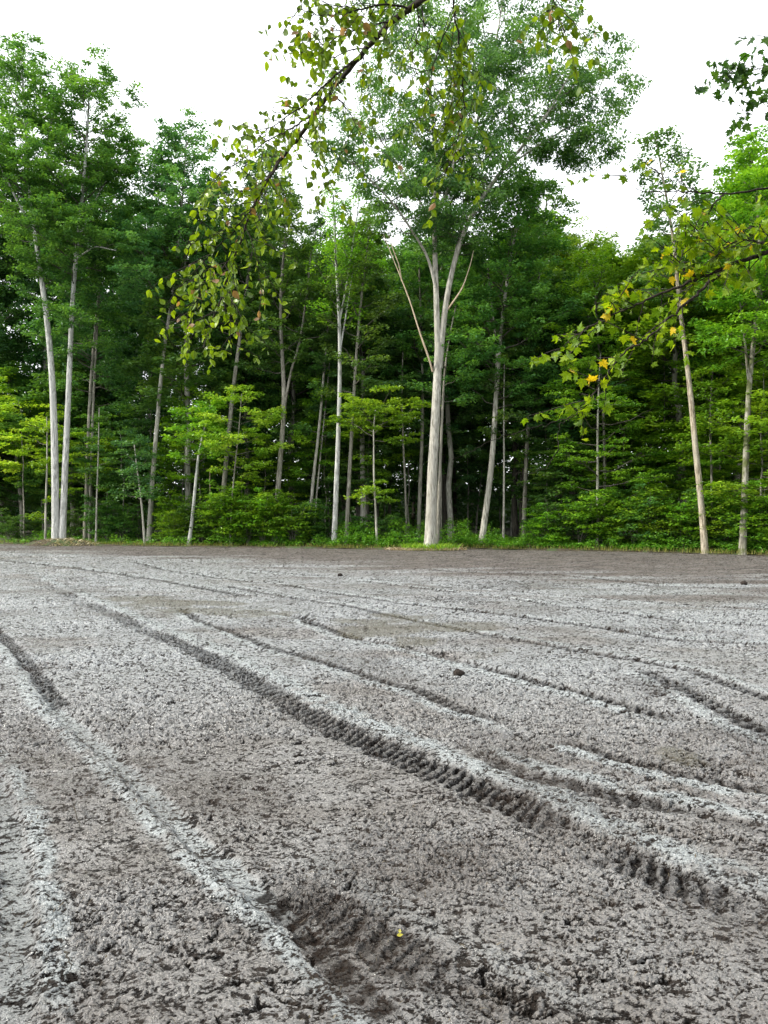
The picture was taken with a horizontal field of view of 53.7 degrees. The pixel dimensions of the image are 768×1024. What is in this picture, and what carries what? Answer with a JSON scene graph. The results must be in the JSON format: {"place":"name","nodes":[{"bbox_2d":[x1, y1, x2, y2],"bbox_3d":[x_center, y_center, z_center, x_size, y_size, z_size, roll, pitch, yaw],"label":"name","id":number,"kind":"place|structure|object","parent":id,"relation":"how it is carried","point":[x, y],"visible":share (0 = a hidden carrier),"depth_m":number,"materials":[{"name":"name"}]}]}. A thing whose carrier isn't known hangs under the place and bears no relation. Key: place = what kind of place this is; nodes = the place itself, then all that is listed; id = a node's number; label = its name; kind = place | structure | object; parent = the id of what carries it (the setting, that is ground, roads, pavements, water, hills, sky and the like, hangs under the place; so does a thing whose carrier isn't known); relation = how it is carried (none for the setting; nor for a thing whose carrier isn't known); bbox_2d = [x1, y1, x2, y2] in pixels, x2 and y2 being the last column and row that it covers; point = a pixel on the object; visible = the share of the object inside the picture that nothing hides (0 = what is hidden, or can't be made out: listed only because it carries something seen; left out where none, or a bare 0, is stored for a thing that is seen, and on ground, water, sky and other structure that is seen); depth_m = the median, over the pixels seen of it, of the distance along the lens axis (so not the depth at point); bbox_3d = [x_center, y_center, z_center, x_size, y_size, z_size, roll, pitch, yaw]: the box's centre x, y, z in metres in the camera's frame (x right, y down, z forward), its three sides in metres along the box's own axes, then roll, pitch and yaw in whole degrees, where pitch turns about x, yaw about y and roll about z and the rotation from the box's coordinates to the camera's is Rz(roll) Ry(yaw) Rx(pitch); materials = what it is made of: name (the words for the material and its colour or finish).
{"place":"outdoors","nodes":[
{"label":"outdoors","id":0,"kind":"place"},
{"bbox_2d":[146,0,613,373],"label":"overhanging branch","id":1,"kind":"object","parent":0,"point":[371,33],"visible":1,"depth_m":4.83,"materials":[{"name":"green plant"}]},
{"bbox_2d":[0,544,767,1023],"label":"mud field","id":2,"kind":"structure","parent":0,"point":[312,790],"depth_m":4.65,"materials":[{"name":"grey soil"}]},
{"bbox_2d":[71,408,121,543],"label":"sapling","id":3,"kind":"object","parent":2,"relation":"on","point":[91,440],"visible":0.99,"depth_m":41.97,"materials":[{"name":"green plant"}]},
{"bbox_2d":[187,146,299,541],"bbox_3d":[-7.673,-9.381,42.535,6.024,22.671,5.727,0,0,-38],"label":"leaning tree","id":4,"kind":"object","parent":2,"relation":"on","point":[271,199],"visible":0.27,"depth_m":42.17,"materials":[{"name":"green plant"}]},
{"bbox_2d":[219,249,363,529],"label":"forest tree","id":5,"kind":"object","parent":2,"relation":"on","point":[299,365],"visible":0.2,"depth_m":44.72,"materials":[{"name":"green plant"}]},
{"bbox_2d":[288,361,342,541],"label":"slender tree","id":6,"kind":"object","parent":2,"relation":"on","point":[305,440],"visible":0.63,"depth_m":41.31,"materials":[{"name":"green plant"}]},
{"bbox_2d":[327,384,441,546],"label":"sapling","id":7,"kind":"object","parent":2,"relation":"on","point":[373,405],"visible":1,"depth_m":37.50,"materials":[{"name":"green plant"}]},
{"bbox_2d":[368,343,432,539],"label":"sapling","id":8,"kind":"object","parent":2,"relation":"on","point":[406,377],"visible":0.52,"depth_m":40.97,"materials":[{"name":"green plant"}]},
{"bbox_2d":[379,243,466,541],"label":"slender tree","id":9,"kind":"object","parent":2,"relation":"on","point":[418,288],"visible":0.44,"depth_m":41.35,"materials":[{"name":"green plant"}]},
{"bbox_2d":[405,323,465,540],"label":"slender tree","id":10,"kind":"object","parent":2,"relation":"on","point":[449,391],"visible":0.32,"depth_m":41.95,"materials":[{"name":"green plant"}]},
{"bbox_2d":[352,229,520,535],"bbox_3d":[3.063,-7.647,46.249,11.140,19.264,9.767,0,0,35],"label":"forest tree","id":11,"kind":"object","parent":2,"relation":"on","point":[401,245],"visible":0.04,"depth_m":46.10,"materials":[{"name":"green plant"}]},
{"bbox_2d":[406,301,475,544],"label":"slender tree","id":12,"kind":"object","parent":2,"relation":"on","point":[445,378],"visible":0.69,"depth_m":37.60,"materials":[{"name":"green plant"}]},
{"bbox_2d":[382,212,508,540],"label":"forest tree","id":13,"kind":"object","parent":2,"relation":"on","point":[402,323],"visible":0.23,"depth_m":42.67,"materials":[{"name":"green plant"}]},
{"bbox_2d":[478,347,531,540],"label":"slender tree","id":14,"kind":"object","parent":2,"relation":"on","point":[488,431],"visible":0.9,"depth_m":38.42,"materials":[{"name":"green plant"}]},
{"bbox_2d":[448,230,566,538],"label":"forest tree","id":15,"kind":"object","parent":2,"relation":"on","point":[515,529],"visible":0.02,"depth_m":43.77,"materials":[{"name":"green plant"}]},
{"bbox_2d":[429,168,597,544],"bbox_3d":[6.048,-7.698,38.571,7.947,19.306,7.708,0,0,0],"label":"leaning tree","id":16,"kind":"object","parent":2,"relation":"on","point":[486,292],"visible":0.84,"depth_m":37.46,"materials":[{"name":"green plant"}]},
{"bbox_2d":[471,178,598,541],"bbox_3d":[7.758,-7.833,40.341,6.867,19.542,6.657,0,0,42],"label":"slender tree","id":17,"kind":"object","parent":2,"relation":"on","point":[553,205],"visible":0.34,"depth_m":39.99,"materials":[{"name":"green plant"}]},
{"bbox_2d":[470,270,662,541],"bbox_3d":[9.774,-5.486,40.462,10.019,14.802,9.025,0,0,18],"label":"forest tree","id":18,"kind":"object","parent":2,"relation":"on","point":[571,432],"visible":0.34,"depth_m":39.04,"materials":[{"name":"green plant"}]},
{"bbox_2d":[540,214,652,537],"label":"tree","id":19,"kind":"object","parent":2,"relation":"on","point":[591,244],"visible":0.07,"depth_m":45.06,"materials":[{"name":"green plant"}]},
{"bbox_2d":[542,240,664,545],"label":"slender tree","id":20,"kind":"object","parent":2,"relation":"on","point":[597,269],"visible":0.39,"depth_m":37.28,"materials":[{"name":"green plant"}]},
{"bbox_2d":[585,233,767,545],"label":"forest tree","id":21,"kind":"object","parent":2,"relation":"on","point":[629,265],"visible":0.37,"depth_m":35.91,"materials":[{"name":"green plant"}]},
{"bbox_2d":[652,146,767,511],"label":"forest tree","id":22,"kind":"object","parent":2,"relation":"on","point":[691,331],"visible":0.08,"depth_m":36.68,"materials":[{"name":"green plant"}]},
{"bbox_2d":[670,357,767,549],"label":"slender tree","id":23,"kind":"object","parent":2,"relation":"on","point":[709,383],"visible":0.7,"depth_m":33.79,"materials":[{"name":"green plant"}]},
{"bbox_2d":[0,527,767,555],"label":"forest floor","id":24,"kind":"structure","parent":0,"point":[507,531],"depth_m":39.50,"materials":[{"name":"green plant"},{"name":"leaf litter"}]},
{"bbox_2d":[0,145,52,479],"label":"forest tree","id":25,"kind":"object","parent":24,"relation":"on","point":[24,280],"visible":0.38,"depth_m":50.83,"materials":[{"name":"green plant"}]},
{"bbox_2d":[0,395,78,537],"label":"sapling","id":26,"kind":"object","parent":24,"relation":"on","point":[21,451],"visible":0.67,"depth_m":45.83,"materials":[{"name":"green plant"}]},
{"bbox_2d":[0,360,86,537],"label":"forest tree","id":27,"kind":"object","parent":24,"relation":"on","point":[18,383],"visible":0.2,"depth_m":49.30,"materials":[{"name":"green plant"}]},
{"bbox_2d":[19,411,69,538],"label":"sapling","id":28,"kind":"object","parent":24,"relation":"on","point":[47,426],"visible":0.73,"depth_m":42.79,"materials":[{"name":"green plant"}]},
{"bbox_2d":[0,159,109,528],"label":"forest tree","id":29,"kind":"object","parent":24,"relation":"on","point":[34,353],"visible":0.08,"depth_m":53.62,"materials":[{"name":"green plant"}]},
{"bbox_2d":[22,539,92,545],"bbox_3d":[-17.759,1.698,41.493,4.600,0.510,2.600,0,0,0],"label":"dirt mound","id":30,"kind":"object","parent":24,"relation":"on","point":[53,541],"visible":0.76,"depth_m":40.81,"materials":[{"name":"brown soil"}]},
{"bbox_2d":[0,30,164,538],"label":"twin stem tree","id":31,"kind":"object","parent":30,"relation":"on","point":[70,203],"visible":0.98,"depth_m":40.85,"materials":[{"name":"green plant"}]},
{"bbox_2d":[0,358,143,537],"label":"forest tree","id":32,"kind":"object","parent":24,"relation":"on","point":[43,397],"visible":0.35,"depth_m":47.35,"materials":[{"name":"green plant"}]},
{"bbox_2d":[34,431,120,529],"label":"sapling","id":33,"kind":"object","parent":24,"relation":"on","point":[76,474],"visible":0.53,"depth_m":43.79,"materials":[{"name":"green plant"}]},
{"bbox_2d":[2,360,159,536],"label":"forest tree","id":34,"kind":"object","parent":24,"relation":"on","point":[128,499],"visible":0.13,"depth_m":50.03,"materials":[{"name":"green plant"}]},
{"bbox_2d":[38,235,139,540],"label":"slender tree","id":35,"kind":"object","parent":24,"relation":"on","point":[59,341],"visible":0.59,"depth_m":43.44,"materials":[{"name":"green plant"}]},
{"bbox_2d":[17,155,166,537],"bbox_3d":[-18.911,-10.551,48.672,8.779,25.228,9.040,0,0,44],"label":"forest tree","id":36,"kind":"object","parent":24,"relation":"on","point":[132,340],"visible":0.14,"depth_m":48.09,"materials":[{"name":"green plant"}]},
{"bbox_2d":[76,494,125,541],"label":"shrub","id":37,"kind":"object","parent":24,"relation":"on","point":[102,530],"visible":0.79,"depth_m":42.83,"materials":[{"name":"green plant"}]},
{"bbox_2d":[59,405,167,538],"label":"sapling","id":38,"kind":"object","parent":24,"relation":"on","point":[79,429],"visible":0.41,"depth_m":45.80,"materials":[{"name":"green plant"}]},
{"bbox_2d":[93,494,147,541],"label":"shrub","id":39,"kind":"object","parent":24,"relation":"on","point":[131,533],"visible":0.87,"depth_m":43.15,"materials":[{"name":"green plant"}]},
{"bbox_2d":[74,426,171,532],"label":"sapling","id":40,"kind":"object","parent":24,"relation":"on","point":[129,431],"visible":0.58,"depth_m":43.80,"materials":[{"name":"green plant"}]},
{"bbox_2d":[106,434,164,544],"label":"birch sapling","id":41,"kind":"object","parent":24,"relation":"on","point":[135,466],"visible":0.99,"depth_m":40.84,"materials":[{"name":"green plant"}]},
{"bbox_2d":[97,194,192,532],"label":"forest tree","id":42,"kind":"object","parent":24,"relation":"on","point":[135,329],"visible":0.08,"depth_m":60.03,"materials":[{"name":"green plant"}]},
{"bbox_2d":[108,360,199,531],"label":"sapling","id":43,"kind":"object","parent":24,"relation":"on","point":[148,422],"visible":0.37,"depth_m":47.05,"materials":[{"name":"green plant"}]},
{"bbox_2d":[90,106,244,542],"bbox_3d":[-11.728,-9.986,42.144,8.746,23.869,8.844,0,0,0],"label":"leaning tree","id":44,"kind":"object","parent":24,"relation":"on","point":[167,170],"visible":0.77,"depth_m":41.02,"materials":[{"name":"green plant"}]},
{"bbox_2d":[147,483,199,541],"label":"shrub","id":45,"kind":"object","parent":24,"relation":"on","point":[172,507],"visible":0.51,"depth_m":42.00,"materials":[{"name":"green plant"}]},
{"bbox_2d":[108,207,268,540],"bbox_3d":[-11.200,-7.616,43.974,8.624,19.182,9.572,0,0,-34],"label":"forest tree","id":46,"kind":"object","parent":24,"relation":"on","point":[152,329],"visible":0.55,"depth_m":42.58,"materials":[{"name":"green plant"}]},
{"bbox_2d":[146,420,231,519],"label":"sapling","id":47,"kind":"object","parent":24,"relation":"on","point":[174,486],"visible":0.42,"depth_m":44.74,"materials":[{"name":"green plant"}]},
{"bbox_2d":[150,384,238,539],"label":"sapling","id":48,"kind":"object","parent":24,"relation":"on","point":[175,445],"visible":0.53,"depth_m":43.20,"materials":[{"name":"green plant"}]},
{"bbox_2d":[162,397,227,544],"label":"birch sapling","id":49,"kind":"object","parent":24,"relation":"on","point":[214,404],"visible":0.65,"depth_m":40.07,"materials":[{"name":"green plant"}]},
{"bbox_2d":[185,489,254,544],"bbox_3d":[-8.600,0.309,40.261,3.367,3.034,3.534,0,0,-32],"label":"shrub","id":50,"kind":"object","parent":24,"relation":"on","point":[202,534],"visible":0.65,"depth_m":39.68,"materials":[{"name":"green plant"}]},
{"bbox_2d":[195,479,252,542],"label":"shrub","id":51,"kind":"object","parent":24,"relation":"on","point":[224,530],"visible":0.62,"depth_m":39.58,"materials":[{"name":"green plant"}]},
{"bbox_2d":[176,384,294,545],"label":"thin tree","id":52,"kind":"object","parent":24,"relation":"on","point":[218,447],"visible":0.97,"depth_m":39.46,"materials":[{"name":"green plant"}]},
{"bbox_2d":[191,358,290,501],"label":"sapling","id":53,"kind":"object","parent":24,"relation":"on","point":[242,446],"visible":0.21,"depth_m":45.86,"materials":[{"name":"green plant"}]},
{"bbox_2d":[189,213,309,529],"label":"forest tree","id":54,"kind":"object","parent":24,"relation":"on","point":[247,378],"visible":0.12,"depth_m":45.30,"materials":[{"name":"green plant"}]},
{"bbox_2d":[215,485,283,543],"bbox_3d":[-7.250,0.193,40.099,3.958,3.271,3.640,0,0,-3],"label":"shrub","id":55,"kind":"object","parent":24,"relation":"on","point":[242,518],"visible":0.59,"depth_m":39.34,"materials":[{"name":"green plant"}]},
{"bbox_2d":[214,435,311,540],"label":"sapling","id":56,"kind":"object","parent":24,"relation":"on","point":[285,474],"visible":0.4,"depth_m":43.76,"materials":[{"name":"green plant"}]},
{"bbox_2d":[230,489,295,541],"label":"shrub","id":57,"kind":"object","parent":24,"relation":"on","point":[258,497],"visible":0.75,"depth_m":39.11,"materials":[{"name":"green plant"}]},
{"bbox_2d":[236,399,334,512],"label":"sapling","id":58,"kind":"object","parent":24,"relation":"on","point":[289,457],"visible":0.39,"depth_m":44.43,"materials":[{"name":"green plant"}]},
{"bbox_2d":[231,182,350,541],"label":"forked tree","id":59,"kind":"object","parent":24,"relation":"on","point":[303,250],"visible":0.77,"depth_m":40.27,"materials":[{"name":"green plant"}]},
{"bbox_2d":[264,492,324,541],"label":"shrub","id":60,"kind":"object","parent":24,"relation":"on","point":[291,522],"visible":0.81,"depth_m":38.90,"materials":[{"name":"green plant"}]},
{"bbox_2d":[265,412,359,536],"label":"sapling","id":61,"kind":"object","parent":24,"relation":"on","point":[343,493],"visible":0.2,"depth_m":46.45,"materials":[{"name":"green plant"}]},
{"bbox_2d":[275,398,360,536],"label":"sapling","id":62,"kind":"object","parent":24,"relation":"on","point":[303,454],"visible":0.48,"depth_m":42.59,"materials":[{"name":"green plant"}]},
{"bbox_2d":[286,251,358,542],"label":"slender tree","id":63,"kind":"object","parent":24,"relation":"on","point":[300,426],"visible":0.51,"depth_m":40.94,"materials":[{"name":"green plant"}]},
{"bbox_2d":[303,179,384,542],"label":"slender tree","id":64,"kind":"object","parent":24,"relation":"on","point":[340,245],"visible":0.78,"depth_m":38.71,"materials":[{"name":"green plant"}]},
{"bbox_2d":[321,441,388,533],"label":"sapling","id":65,"kind":"object","parent":24,"relation":"on","point":[331,479],"visible":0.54,"depth_m":41.91,"materials":[{"name":"green plant"}]},
{"bbox_2d":[279,264,431,541],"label":"forest tree","id":66,"kind":"object","parent":24,"relation":"on","point":[362,391],"visible":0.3,"depth_m":41.61,"materials":[{"name":"green plant"}]},
{"bbox_2d":[300,388,423,525],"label":"sapling","id":67,"kind":"object","parent":24,"relation":"on","point":[412,452],"visible":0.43,"depth_m":42.04,"materials":[{"name":"green plant"}]},
{"bbox_2d":[313,203,411,545],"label":"slender tree","id":68,"kind":"object","parent":24,"relation":"on","point":[398,297],"visible":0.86,"depth_m":38.62,"materials":[{"name":"green plant"}]},
{"bbox_2d":[316,204,415,531],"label":"forest tree","id":69,"kind":"object","parent":24,"relation":"on","point":[382,262],"visible":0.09,"depth_m":49.50,"materials":[{"name":"green plant"}]},
{"bbox_2d":[3,415,730,529],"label":"wood","id":70,"kind":"object","parent":24,"relation":"on","point":[493,517],"visible":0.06,"depth_m":77.99,"materials":[{"name":"green plant"}]},
{"bbox_2d":[0,517,767,552],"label":"undergrowth","id":71,"kind":"object","parent":24,"relation":"on","point":[471,538],"visible":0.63,"depth_m":37.96,"materials":[{"name":"green plant"}]},
{"bbox_2d":[0,540,767,554],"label":"edge grass","id":72,"kind":"structure","parent":24,"relation":"on","point":[553,547],"depth_m":37.45,"materials":[{"name":"green plant"}]},
{"bbox_2d":[359,369,460,528],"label":"sapling","id":73,"kind":"object","parent":24,"relation":"on","point":[408,468],"visible":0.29,"depth_m":44.91,"materials":[{"name":"green plant"}]},
{"bbox_2d":[406,369,519,536],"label":"sapling","id":74,"kind":"object","parent":24,"relation":"on","point":[467,442],"visible":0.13,"depth_m":45.83,"materials":[{"name":"green plant"}]},
{"bbox_2d":[304,0,652,550],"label":"tree","id":75,"kind":"object","parent":24,"relation":"on","point":[489,55],"visible":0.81,"depth_m":35.35,"materials":[{"name":"green plant"}]},
{"bbox_2d":[444,394,533,534],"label":"sapling","id":76,"kind":"object","parent":24,"relation":"on","point":[476,507],"visible":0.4,"depth_m":46.78,"materials":[{"name":"green plant"}]},
{"bbox_2d":[475,376,599,522],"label":"sapling","id":77,"kind":"object","parent":24,"relation":"on","point":[536,458],"visible":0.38,"depth_m":40.21,"materials":[{"name":"green plant"}]},
{"bbox_2d":[521,502,563,546],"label":"shrub","id":78,"kind":"object","parent":24,"relation":"on","point":[538,521],"visible":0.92,"depth_m":36.67,"materials":[{"name":"green plant"}]},
{"bbox_2d":[525,490,595,542],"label":"shrub","id":79,"kind":"object","parent":24,"relation":"on","point":[562,524],"visible":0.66,"depth_m":36.81,"materials":[{"name":"green plant"}]},
{"bbox_2d":[516,439,609,542],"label":"sapling","id":80,"kind":"object","parent":24,"relation":"on","point":[545,476],"visible":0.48,"depth_m":39.52,"materials":[{"name":"green plant"}]},
{"bbox_2d":[545,489,618,543],"bbox_3d":[9.618,0.354,36.445,3.227,2.908,3.387,0,0,-36],"label":"shrub","id":81,"kind":"object","parent":24,"relation":"on","point":[579,504],"visible":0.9,"depth_m":35.95,"materials":[{"name":"green plant"}]},
{"bbox_2d":[538,336,681,547],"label":"layered maple","id":82,"kind":"object","parent":24,"relation":"on","point":[597,451],"visible":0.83,"depth_m":35.97,"materials":[{"name":"green plant"}]},
{"bbox_2d":[579,490,656,542],"bbox_3d":[11.097,0.366,36.252,3.483,2.879,3.203,0,0,-7],"label":"shrub","id":83,"kind":"object","parent":24,"relation":"on","point":[614,523],"visible":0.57,"depth_m":35.73,"materials":[{"name":"green plant"}]},
{"bbox_2d":[549,402,695,536],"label":"sapling","id":84,"kind":"object","parent":24,"relation":"on","point":[607,420],"visible":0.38,"depth_m":37.91,"materials":[{"name":"green plant"}]},
{"bbox_2d":[597,483,678,543],"bbox_3d":[11.947,0.230,35.593,3.507,3.161,3.682,0,0,-37],"label":"shrub","id":85,"kind":"object","parent":24,"relation":"on","point":[653,489],"visible":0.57,"depth_m":34.99,"materials":[{"name":"green plant"}]},
{"bbox_2d":[607,483,671,543],"bbox_3d":[12.063,0.245,35.291,3.117,3.113,3.186,0,0,-38],"label":"shrub","id":86,"kind":"object","parent":24,"relation":"on","point":[634,507],"visible":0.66,"depth_m":34.73,"materials":[{"name":"green plant"}]},
{"bbox_2d":[583,351,727,528],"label":"sapling","id":87,"kind":"object","parent":24,"relation":"on","point":[666,355],"visible":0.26,"depth_m":37.52,"materials":[{"name":"green plant"}]},
{"bbox_2d":[629,495,698,545],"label":"shrub","id":88,"kind":"object","parent":24,"relation":"on","point":[661,509],"visible":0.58,"depth_m":34.27,"materials":[{"name":"green plant"}]},
{"bbox_2d":[623,423,732,541],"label":"sapling","id":89,"kind":"object","parent":24,"relation":"on","point":[670,466],"visible":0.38,"depth_m":36.19,"materials":[{"name":"green plant"}]},
{"bbox_2d":[628,125,730,553],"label":"broken tree","id":90,"kind":"object","parent":24,"relation":"on","point":[656,136],"visible":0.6,"depth_m":33.29,"materials":[{"name":"plant"}]},
{"bbox_2d":[647,490,723,548],"bbox_3d":[13.629,0.406,34.104,3.086,2.781,3.240,0,0,-38],"label":"shrub","id":91,"kind":"object","parent":24,"relation":"on","point":[685,515],"visible":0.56,"depth_m":33.66,"materials":[{"name":"green plant"}]},
{"bbox_2d":[656,343,767,536],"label":"sapling","id":92,"kind":"object","parent":24,"relation":"on","point":[701,356],"visible":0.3,"depth_m":36.28,"materials":[{"name":"green plant"}]},
{"bbox_2d":[681,494,758,547],"bbox_3d":[14.757,0.479,33.305,3.166,2.617,2.912,0,0,-9],"label":"shrub","id":93,"kind":"object","parent":24,"relation":"on","point":[720,523],"visible":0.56,"depth_m":32.86,"materials":[{"name":"green plant"}]},
{"bbox_2d":[677,346,767,541],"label":"sapling","id":94,"kind":"object","parent":24,"relation":"on","point":[757,371],"visible":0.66,"depth_m":33.05,"materials":[{"name":"green plant"}]},
{"bbox_2d":[687,124,767,554],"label":"mossy tree","id":95,"kind":"object","parent":24,"relation":"on","point":[736,204],"visible":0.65,"depth_m":31.55,"materials":[{"name":"green plant"}]},
{"bbox_2d":[689,399,767,516],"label":"sapling","id":96,"kind":"object","parent":24,"relation":"on","point":[726,428],"visible":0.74,"depth_m":31.93,"materials":[{"name":"green plant"}]},
{"bbox_2d":[712,480,767,550],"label":"shrub","id":97,"kind":"object","parent":24,"relation":"on","point":[758,536],"visible":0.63,"depth_m":31.88,"materials":[{"name":"green plant"}]},
{"bbox_2d":[0,0,767,492],"label":"sky","id":98,"kind":"structure","parent":0,"point":[206,55],"materials":[{"name":"white"}]},
{"label":"ground","id":99,"kind":"structure","parent":0,"visible":0},
{"bbox_2d":[463,158,767,474],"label":"overhanging branch","id":100,"kind":"object","parent":99,"relation":"on","point":[715,251],"visible":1,"depth_m":3.50,"materials":[{"name":"green plant"}]},
{"bbox_2d":[694,35,767,146],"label":"overhanging branch","id":101,"kind":"object","parent":99,"relation":"on","point":[742,74],"visible":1,"depth_m":5.60,"materials":[{"name":"green plant"}]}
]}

